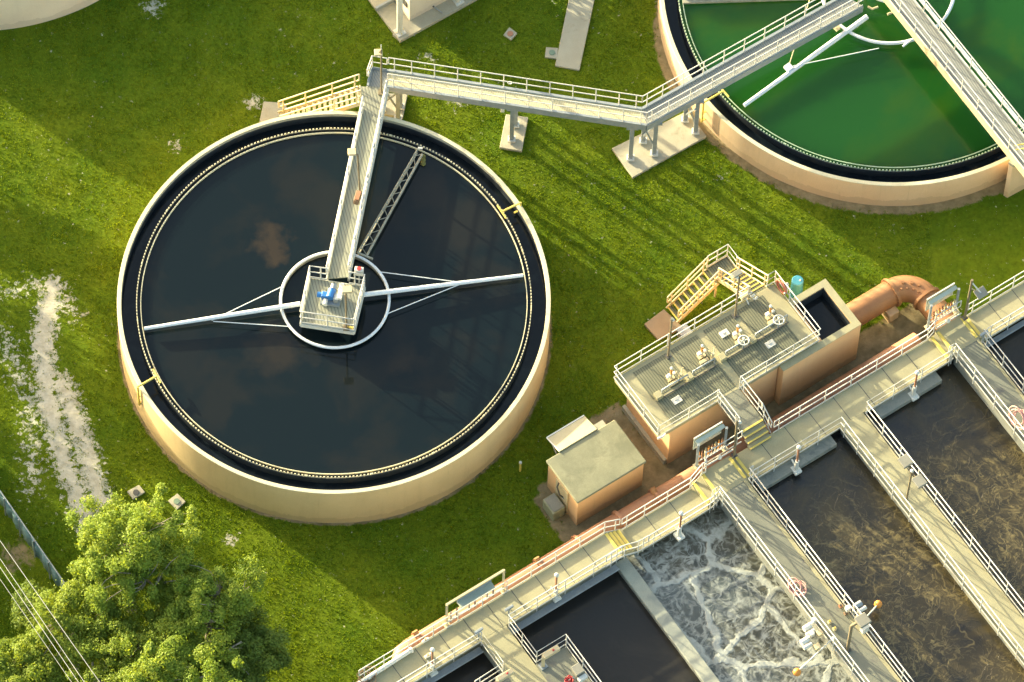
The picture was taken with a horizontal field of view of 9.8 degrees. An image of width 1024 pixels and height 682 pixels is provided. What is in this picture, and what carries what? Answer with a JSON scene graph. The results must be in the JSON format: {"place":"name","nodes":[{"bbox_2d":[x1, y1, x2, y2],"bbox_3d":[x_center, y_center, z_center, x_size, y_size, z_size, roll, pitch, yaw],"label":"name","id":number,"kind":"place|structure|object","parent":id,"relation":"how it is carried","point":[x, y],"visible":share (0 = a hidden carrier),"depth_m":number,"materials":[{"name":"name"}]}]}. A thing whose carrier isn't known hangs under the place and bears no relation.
{"place":"outdoors","nodes":[
{"label":"outdoors","id":0,"kind":"place"},
{"bbox_2d":[436,653,498,681],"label":"water","id":1,"kind":"structure","parent":0,"point":[476,668],"depth_m":241.02,"materials":[{"name":"liquid"}]},
{"bbox_2d":[0,0,1023,681],"bbox_3d":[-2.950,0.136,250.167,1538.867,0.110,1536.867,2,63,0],"label":"ground","id":2,"kind":"structure","parent":0,"point":[978,238],"depth_m":252.44,"materials":[{"name":"plant"}]},
{"bbox_2d":[5,579,56,632],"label":"broadleaf tree","id":3,"kind":"object","parent":2,"relation":"on","point":[16,611],"visible":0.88,"depth_m":241.18,"materials":[{"name":"green plant"}]},
{"bbox_2d":[0,490,64,590],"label":"blue fence","id":4,"kind":"object","parent":2,"relation":"on","point":[29,539],"visible":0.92,"depth_m":244.66,"materials":[{"name":"metal"}]},
{"bbox_2d":[0,633,68,681],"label":"broadleaf tree","id":5,"kind":"object","parent":2,"relation":"on","point":[17,662],"visible":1,"depth_m":239.76,"materials":[{"name":"green plant"}]},
{"bbox_2d":[0,0,98,29],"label":"round tank","id":6,"kind":"object","parent":2,"relation":"on","point":[18,13],"visible":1,"depth_m":256.24,"materials":[{"name":"paint"}]},
{"bbox_2d":[17,575,133,675],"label":"broadleaf tree","id":7,"kind":"object","parent":2,"relation":"on","point":[73,625],"visible":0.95,"depth_m":239.57,"materials":[{"name":"green plant"}]},
{"bbox_2d":[64,607,166,681],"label":"broadleaf tree","id":8,"kind":"object","parent":2,"relation":"on","point":[117,665],"visible":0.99,"depth_m":238.88,"materials":[{"name":"green plant"}]},
{"bbox_2d":[62,482,203,616],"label":"broadleaf tree","id":9,"kind":"object","parent":2,"relation":"on","point":[115,554],"visible":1,"depth_m":239.86,"materials":[{"name":"green plant"}]},
{"bbox_2d":[119,616,246,681],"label":"broadleaf tree","id":10,"kind":"object","parent":2,"relation":"on","point":[175,654],"visible":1,"depth_m":238.15,"materials":[{"name":"green plant"}]},
{"bbox_2d":[142,552,266,649],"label":"broadleaf tree","id":11,"kind":"object","parent":2,"relation":"on","point":[196,599],"visible":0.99,"depth_m":239.75,"materials":[{"name":"green plant"}]},
{"bbox_2d":[193,641,273,681],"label":"broadleaf tree","id":12,"kind":"object","parent":2,"relation":"on","point":[243,673],"visible":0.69,"depth_m":239.64,"materials":[{"name":"green plant"}]},
{"bbox_2d":[214,590,293,675],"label":"broadleaf tree","id":13,"kind":"object","parent":2,"relation":"on","point":[262,647],"visible":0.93,"depth_m":240.34,"materials":[{"name":"green plant"}]},
{"bbox_2d":[259,101,289,121],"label":"concrete pad","id":14,"kind":"object","parent":2,"relation":"on","point":[269,110],"visible":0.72,"depth_m":255.05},
{"bbox_2d":[277,74,361,116],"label":"steel stair","id":15,"kind":"object","parent":14,"relation":"on","point":[334,97],"visible":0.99,"depth_m":252.61,"materials":[{"name":"metal"}]},
{"bbox_2d":[117,111,550,522],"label":"round tank","id":16,"kind":"object","parent":2,"relation":"on","point":[454,473],"visible":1,"depth_m":246.17,"materials":[{"name":"paint"}]},
{"bbox_2d":[144,251,522,348],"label":"rotating scraper","id":17,"kind":"object","parent":16,"relation":"in","point":[281,306],"visible":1,"depth_m":247.82,"materials":[{"name":"white paint"}]},
{"bbox_2d":[299,265,365,334],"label":"platform","id":18,"kind":"structure","parent":17,"relation":"on","point":[314,314],"depth_m":247.03,"materials":[{"name":"white paint"}]},
{"bbox_2d":[317,283,344,307],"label":"drive motor","id":19,"kind":"object","parent":18,"relation":"on","point":[331,297],"visible":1,"depth_m":246.93,"materials":[{"name":"metal"}]},
{"bbox_2d":[326,80,388,280],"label":"tank walkway","id":20,"kind":"structure","parent":18,"relation":"attached to","point":[348,224],"depth_m":249.62,"materials":[{"name":"white paint"}]},
{"bbox_2d":[367,56,388,87],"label":"bridge landing","id":21,"kind":"object","parent":20,"relation":"attached to","point":[373,77],"visible":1,"depth_m":252.15,"materials":[{"name":"metal"}]},
{"bbox_2d":[137,130,530,476],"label":"water","id":22,"kind":"structure","parent":16,"relation":"in","point":[411,381],"depth_m":247.93,"materials":[{"name":"liquid"}]},
{"bbox_2d":[357,149,425,259],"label":"skimmer truss","id":23,"kind":"object","parent":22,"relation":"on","point":[422,157],"visible":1,"depth_m":250.05,"materials":[{"name":"metal"}]},
{"bbox_2d":[122,121,545,489],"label":"water","id":24,"kind":"structure","parent":16,"relation":"in","point":[131,334],"depth_m":248.33,"materials":[{"name":"liquid"}]},
{"bbox_2d":[384,93,406,118],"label":"concrete pad","id":25,"kind":"object","parent":2,"relation":"on","point":[390,110],"visible":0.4,"depth_m":255.23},
{"bbox_2d":[368,0,476,42],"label":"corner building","id":26,"kind":"structure","parent":2,"relation":"on","point":[419,16],"depth_m":257.22,"materials":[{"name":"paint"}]},
{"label":"concrete pad","id":27,"kind":"object","parent":26,"relation":"on","visible":0},
{"bbox_2d":[393,0,405,37],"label":"white post","id":28,"kind":"object","parent":27,"relation":"on","point":[399,30],"visible":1,"depth_m":255.88,"materials":[{"name":"paint"}]},
{"bbox_2d":[356,529,635,681],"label":"walkway section","id":29,"kind":"object","parent":2,"relation":"on","point":[491,617],"visible":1,"depth_m":241.26,"materials":[{"name":"concrete"}]},
{"bbox_2d":[358,647,413,681],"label":"white pipe","id":30,"kind":"object","parent":29,"relation":"on","point":[391,662],"visible":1,"depth_m":239.78,"materials":[{"name":"paint"}]},
{"bbox_2d":[397,631,503,681],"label":"walkway railing","id":31,"kind":"object","parent":29,"relation":"on","point":[501,669],"visible":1,"depth_m":239.45,"materials":[{"name":"metal"}]},
{"bbox_2d":[422,647,483,681],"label":"basin gutter","id":32,"kind":"object","parent":29,"relation":"attached to","point":[461,661],"visible":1,"depth_m":240.49,"materials":[{"name":"concrete"}]},
{"bbox_2d":[443,569,505,627],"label":"instrument rack","id":33,"kind":"object","parent":29,"relation":"on","point":[474,593],"visible":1,"depth_m":239.75,"materials":[{"name":"metal"}]},
{"bbox_2d":[358,519,620,679],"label":"walkway railing","id":34,"kind":"object","parent":29,"relation":"on","point":[531,576],"visible":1,"depth_m":240.92,"materials":[{"name":"metal"}]},
{"bbox_2d":[509,564,619,633],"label":"basin gutter","id":35,"kind":"object","parent":29,"relation":"attached to","point":[567,597],"visible":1,"depth_m":241.94,"materials":[{"name":"concrete"}]},
{"bbox_2d":[508,545,622,681],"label":"walkway railing","id":36,"kind":"object","parent":29,"relation":"on","point":[536,603],"visible":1,"depth_m":240.49,"materials":[{"name":"metal"}]},
{"bbox_2d":[606,535,648,566],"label":"walkway railing","id":37,"kind":"object","parent":29,"relation":"on","point":[637,552],"visible":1,"depth_m":242.13,"materials":[{"name":"metal"}]},
{"bbox_2d":[500,114,527,152],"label":"concrete pad","id":38,"kind":"object","parent":2,"relation":"on","point":[519,133],"visible":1,"depth_m":254.69,"materials":[{"name":"concrete"}]},
{"bbox_2d":[482,626,590,681],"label":"cross walkway","id":39,"kind":"structure","parent":2,"relation":"on","point":[509,649],"depth_m":240.15,"materials":[{"name":"concrete"}]},
{"bbox_2d":[538,645,559,669],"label":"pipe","id":40,"kind":"object","parent":39,"relation":"on","point":[542,665],"visible":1,"depth_m":239.35,"materials":[{"name":"metal"}]},
{"bbox_2d":[571,663,587,681],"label":"grey cabinet","id":41,"kind":"object","parent":39,"relation":"on","point":[578,672],"visible":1,"depth_m":238.82,"materials":[{"name":"metal"}]},
{"bbox_2d":[543,493,564,520],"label":"air conditioner","id":42,"kind":"object","parent":2,"relation":"on","point":[553,507],"visible":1,"depth_m":245.99,"materials":[{"name":"grey paint"}]},
{"bbox_2d":[555,0,593,70],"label":"concrete path","id":43,"kind":"structure","parent":2,"relation":"on","point":[574,33],"depth_m":257.06,"materials":[{"name":"concrete"}]},
{"bbox_2d":[546,420,645,525],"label":"concrete hut","id":44,"kind":"object","parent":2,"relation":"on","point":[595,472],"visible":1,"depth_m":245.28,"materials":[{"name":"beige paint"}]},
{"bbox_2d":[555,478,568,512],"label":"door","id":45,"kind":"structure","parent":44,"relation":"in","point":[562,490],"depth_m":245.58,"materials":[{"name":"beige paint"}]},
{"bbox_2d":[546,415,596,453],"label":"door canopy","id":46,"kind":"object","parent":44,"relation":"attached to","point":[571,433],"visible":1,"depth_m":245.81,"materials":[{"name":"metal"}]},
{"bbox_2d":[392,333,921,658],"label":"long pipe","id":47,"kind":"object","parent":2,"relation":"on","point":[653,493],"visible":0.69,"depth_m":245.39,"materials":[{"name":"metal"}]},
{"bbox_2d":[612,113,705,178],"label":"concrete pad","id":48,"kind":"object","parent":2,"relation":"on","point":[675,136],"visible":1,"depth_m":254.55,"materials":[{"name":"concrete"}]},
{"bbox_2d":[626,128,637,160],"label":"support column","id":49,"kind":"structure","parent":48,"relation":"on","point":[630,156],"depth_m":253.15,"materials":[{"name":"metal"}]},
{"bbox_2d":[387,57,647,130],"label":"elevated bridge","id":50,"kind":"structure","parent":49,"relation":"on","point":[507,98],"depth_m":251.76,"materials":[{"name":"metal"}]},
{"bbox_2d":[650,123,661,156],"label":"support column","id":51,"kind":"structure","parent":48,"relation":"on","point":[653,151],"depth_m":253.41,"materials":[{"name":"metal"}]},
{"bbox_2d":[642,0,862,130],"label":"elevated bridge","id":52,"kind":"structure","parent":51,"relation":"on","point":[802,30],"depth_m":252.78,"materials":[{"name":"metal"}]},
{"bbox_2d":[691,99,703,134],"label":"support column","id":53,"kind":"structure","parent":48,"relation":"on","point":[695,130],"depth_m":253.84,"materials":[{"name":"metal"}]},
{"bbox_2d":[644,309,680,340],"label":"concrete pad","id":54,"kind":"object","parent":2,"relation":"on","point":[657,326],"visible":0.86,"depth_m":250.60,"materials":[{"name":"concrete"}]},
{"bbox_2d":[622,487,708,553],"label":"walkway section","id":55,"kind":"object","parent":2,"relation":"on","point":[661,516],"visible":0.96,"depth_m":243.84,"materials":[{"name":"concrete"}]},
{"bbox_2d":[621,430,742,529],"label":"walkway railing","id":56,"kind":"object","parent":55,"relation":"on","point":[690,478],"visible":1,"depth_m":243.72,"materials":[{"name":"metal"}]},
{"bbox_2d":[648,487,721,546],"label":"walkway railing","id":57,"kind":"object","parent":55,"relation":"on","point":[720,490],"visible":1,"depth_m":243.21,"materials":[{"name":"metal"}]},
{"bbox_2d":[615,557,719,681],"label":"divider wall","id":58,"kind":"structure","parent":2,"relation":"on","point":[667,624],"depth_m":241.75,"materials":[{"name":"concrete"}]},
{"bbox_2d":[665,256,719,322],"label":"steel stair","id":59,"kind":"object","parent":2,"relation":"on","point":[695,293],"visible":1,"depth_m":250.17,"materials":[{"name":"metal"}]},
{"bbox_2d":[615,284,817,464],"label":"valve chamber","id":60,"kind":"object","parent":2,"relation":"on","point":[645,379],"visible":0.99,"depth_m":246.42,"materials":[{"name":"concrete"}]},
{"bbox_2d":[614,270,820,439],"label":"chamber railing","id":61,"kind":"object","parent":60,"relation":"on","point":[663,435],"visible":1,"depth_m":245.80,"materials":[{"name":"metal"}]},
{"bbox_2d":[731,268,742,318],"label":"lamp post","id":62,"kind":"object","parent":60,"relation":"on","point":[737,273],"visible":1,"depth_m":244.78,"materials":[{"name":"metal"}]},
{"bbox_2d":[747,314,788,344],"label":"valve guard rail","id":63,"kind":"object","parent":60,"relation":"on","point":[753,339],"visible":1,"depth_m":246.55,"materials":[{"name":"metal"}]},
{"bbox_2d":[691,456,746,507],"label":"walkway section","id":64,"kind":"object","parent":2,"relation":"on","point":[726,474],"visible":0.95,"depth_m":244.16,"materials":[{"name":"concrete"}]},
{"bbox_2d":[692,421,727,468],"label":"instrument rack","id":65,"kind":"object","parent":64,"relation":"on","point":[707,435],"visible":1,"depth_m":243.41,"materials":[{"name":"metal"}]},
{"bbox_2d":[706,244,737,296],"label":"stair landing","id":66,"kind":"object","parent":2,"relation":"on","point":[726,263],"visible":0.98,"depth_m":250.16,"materials":[{"name":"beige paint"}]},
{"bbox_2d":[717,256,768,298],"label":"steel stair","id":67,"kind":"object","parent":66,"relation":"on","point":[755,285],"visible":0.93,"depth_m":248.68,"materials":[{"name":"metal"}]},
{"bbox_2d":[790,275,803,298],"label":"blue barrel","id":68,"kind":"object","parent":2,"relation":"on","point":[796,287],"visible":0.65,"depth_m":249.96,"materials":[{"name":"plastic"}]},
{"bbox_2d":[720,480,901,681],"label":"cross walkway","id":69,"kind":"structure","parent":2,"relation":"on","point":[792,559],"depth_m":242.12,"materials":[{"name":"grey concrete"}]},
{"bbox_2d":[712,486,869,681],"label":"walkway railing","id":70,"kind":"object","parent":69,"relation":"on","point":[789,583],"visible":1,"depth_m":241.37,"materials":[{"name":"metal"}]},
{"bbox_2d":[799,630,820,650],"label":"gate actuator","id":71,"kind":"object","parent":70,"relation":"attached to","point":[808,643],"visible":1,"depth_m":240.23,"materials":[{"name":"white paint"}]},
{"bbox_2d":[802,617,823,637],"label":"gate actuator","id":72,"kind":"object","parent":70,"relation":"attached to","point":[807,627],"visible":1,"depth_m":240.52,"materials":[{"name":"white paint"}]},
{"bbox_2d":[748,465,913,681],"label":"walkway railing","id":73,"kind":"object","parent":69,"relation":"on","point":[751,470],"visible":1,"depth_m":241.69,"materials":[{"name":"metal"}]},
{"bbox_2d":[844,612,870,652],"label":"lamp post","id":74,"kind":"object","parent":69,"relation":"on","point":[862,620],"visible":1,"depth_m":238.66,"materials":[{"name":"metal"}]},
{"bbox_2d":[774,278,860,405],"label":"overflow box","id":75,"kind":"object","parent":2,"relation":"on","point":[820,360],"visible":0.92,"depth_m":247.91,"materials":[{"name":"concrete"}]},
{"bbox_2d":[798,295,845,339],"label":"water","id":76,"kind":"structure","parent":75,"relation":"in","point":[825,316],"depth_m":248.18,"materials":[{"name":"liquid"}]},
{"bbox_2d":[658,0,1023,205],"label":"round tank","id":77,"kind":"object","parent":2,"relation":"on","point":[731,136],"visible":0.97,"depth_m":253.13,"materials":[{"name":"beige concrete"}]},
{"bbox_2d":[683,0,797,3],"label":"scum beach","id":78,"kind":"structure","parent":77,"relation":"attached to","point":[705,1],"depth_m":256.13,"materials":[{"name":"metal"}]},
{"bbox_2d":[664,0,1006,181],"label":"water","id":79,"kind":"structure","parent":77,"relation":"in","point":[672,13],"depth_m":253.52,"materials":[{"name":"liquid"}]},
{"bbox_2d":[679,0,1023,170],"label":"water","id":80,"kind":"structure","parent":77,"relation":"in","point":[899,105],"depth_m":254.56,"materials":[{"name":"liquid"}]},
{"bbox_2d":[743,0,954,106],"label":"rotating scraper","id":81,"kind":"object","parent":80,"relation":"in","point":[789,68],"visible":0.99,"depth_m":255.00,"materials":[{"name":"white paint"}]},
{"bbox_2d":[732,334,949,482],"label":"walkway section","id":82,"kind":"object","parent":2,"relation":"on","point":[849,404],"visible":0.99,"depth_m":246.10,"materials":[{"name":"concrete"}]},
{"bbox_2d":[717,377,771,449],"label":"link walkway","id":83,"kind":"structure","parent":82,"relation":"on","point":[734,404],"depth_m":245.13,"materials":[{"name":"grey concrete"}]},
{"bbox_2d":[753,436,836,492],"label":"basin ledge","id":84,"kind":"object","parent":82,"relation":"attached to","point":[806,457],"visible":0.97,"depth_m":245.22,"materials":[{"name":"concrete"}]},
{"bbox_2d":[773,300,961,432],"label":"walkway railing","id":85,"kind":"object","parent":82,"relation":"on","point":[850,381],"visible":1,"depth_m":246.28,"materials":[{"name":"metal"}]},
{"bbox_2d":[924,283,959,330],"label":"instrument rack","id":86,"kind":"object","parent":85,"relation":"attached to","point":[939,296],"visible":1,"depth_m":246.60,"materials":[{"name":"metal"}]},
{"bbox_2d":[872,371,941,419],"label":"basin ledge","id":87,"kind":"object","parent":82,"relation":"attached to","point":[903,398],"visible":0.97,"depth_m":246.69,"materials":[{"name":"concrete"}]},
{"bbox_2d":[882,306,898,322],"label":"pipe support","id":88,"kind":"object","parent":2,"relation":"on","point":[891,315],"visible":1,"depth_m":250.56,"materials":[{"name":"brown paint"}]},
{"bbox_2d":[846,275,957,329],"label":"pipe","id":89,"kind":"object","parent":88,"relation":"on","point":[886,294],"visible":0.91,"depth_m":249.88,"materials":[{"name":"metal"}]},
{"bbox_2d":[840,413,1023,667],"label":"cross walkway","id":90,"kind":"structure","parent":2,"relation":"on","point":[953,544],"depth_m":243.54,"materials":[{"name":"concrete"}]},
{"bbox_2d":[752,417,1023,664],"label":"walkway railing","id":91,"kind":"object","parent":90,"relation":"on","point":[775,461],"visible":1,"depth_m":243.43,"materials":[{"name":"metal"}]},
{"bbox_2d":[897,454,926,499],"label":"lamp post","id":92,"kind":"object","parent":90,"relation":"on","point":[905,461],"visible":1,"depth_m":242.06,"materials":[{"name":"metal"}]},
{"bbox_2d":[865,346,1023,617],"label":"walkway railing","id":93,"kind":"object","parent":90,"relation":"on","point":[920,379],"visible":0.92,"depth_m":244.01,"materials":[{"name":"metal"}]},
{"bbox_2d":[935,315,978,361],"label":"walkway section","id":94,"kind":"object","parent":2,"relation":"on","point":[960,332],"visible":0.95,"depth_m":247.35,"materials":[{"name":"concrete"}]},
{"bbox_2d":[961,279,987,320],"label":"lamp post","id":95,"kind":"object","parent":94,"relation":"on","point":[980,292],"visible":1,"depth_m":245.22,"materials":[{"name":"metal"}]},
{"bbox_2d":[954,339,1023,451],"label":"cross walkway","id":96,"kind":"structure","parent":2,"relation":"on","point":[992,372],"depth_m":246.43,"materials":[{"name":"grey concrete"}]},
{"bbox_2d":[948,343,1023,443],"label":"walkway railing","id":97,"kind":"object","parent":96,"relation":"on","point":[987,390],"visible":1,"depth_m":245.55,"materials":[{"name":"metal"}]},
{"bbox_2d":[983,329,1023,392],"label":"walkway railing","id":98,"kind":"object","parent":96,"relation":"on","point":[1003,360],"visible":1,"depth_m":246.20,"materials":[{"name":"metal"}]},
{"bbox_2d":[965,282,1023,341],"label":"walkway section","id":99,"kind":"object","parent":2,"relation":"on","point":[986,316],"visible":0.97,"depth_m":248.24,"materials":[{"name":"concrete"}]},
{"bbox_2d":[967,271,1023,315],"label":"walkway railing","id":100,"kind":"object","parent":99,"relation":"on","point":[1013,286],"visible":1,"depth_m":248.08,"materials":[{"name":"metal"}]},
{"bbox_2d":[983,320,1023,348],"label":"basin gutter","id":101,"kind":"object","parent":99,"relation":"attached to","point":[1006,333],"visible":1,"depth_m":248.23,"materials":[{"name":"metal"}]},
{"bbox_2d":[1003,161,1023,197],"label":"concrete buttress","id":102,"kind":"structure","parent":2,"relation":"on","point":[1014,184],"depth_m":252.91,"materials":[{"name":"beige concrete"}]},
{"bbox_2d":[883,0,1023,176],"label":"tank walkway","id":103,"kind":"structure","parent":102,"relation":"on","point":[992,116],"depth_m":252.54,"materials":[{"name":"beige paint"}]},
{"bbox_2d":[513,571,700,681],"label":"water","id":104,"kind":"structure","parent":0,"point":[611,628],"depth_m":241.82,"materials":[{"name":"liquid"}]},
{"bbox_2d":[620,503,852,681],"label":"water","id":105,"kind":"structure","parent":0,"point":[724,599],"depth_m":242.56,"materials":[{"name":"liquid"}]},
{"bbox_2d":[750,430,1023,681],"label":"water","id":106,"kind":"structure","parent":0,"point":[860,534],"depth_m":243.37,"materials":[{"name":"liquid"}]},
{"bbox_2d":[865,361,1023,616],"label":"water","id":107,"kind":"structure","parent":0,"point":[958,443],"depth_m":245.70,"materials":[{"name":"liquid"}]},
{"bbox_2d":[982,318,1023,394],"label":"water","id":108,"kind":"structure","parent":0,"point":[1011,346],"depth_m":248.13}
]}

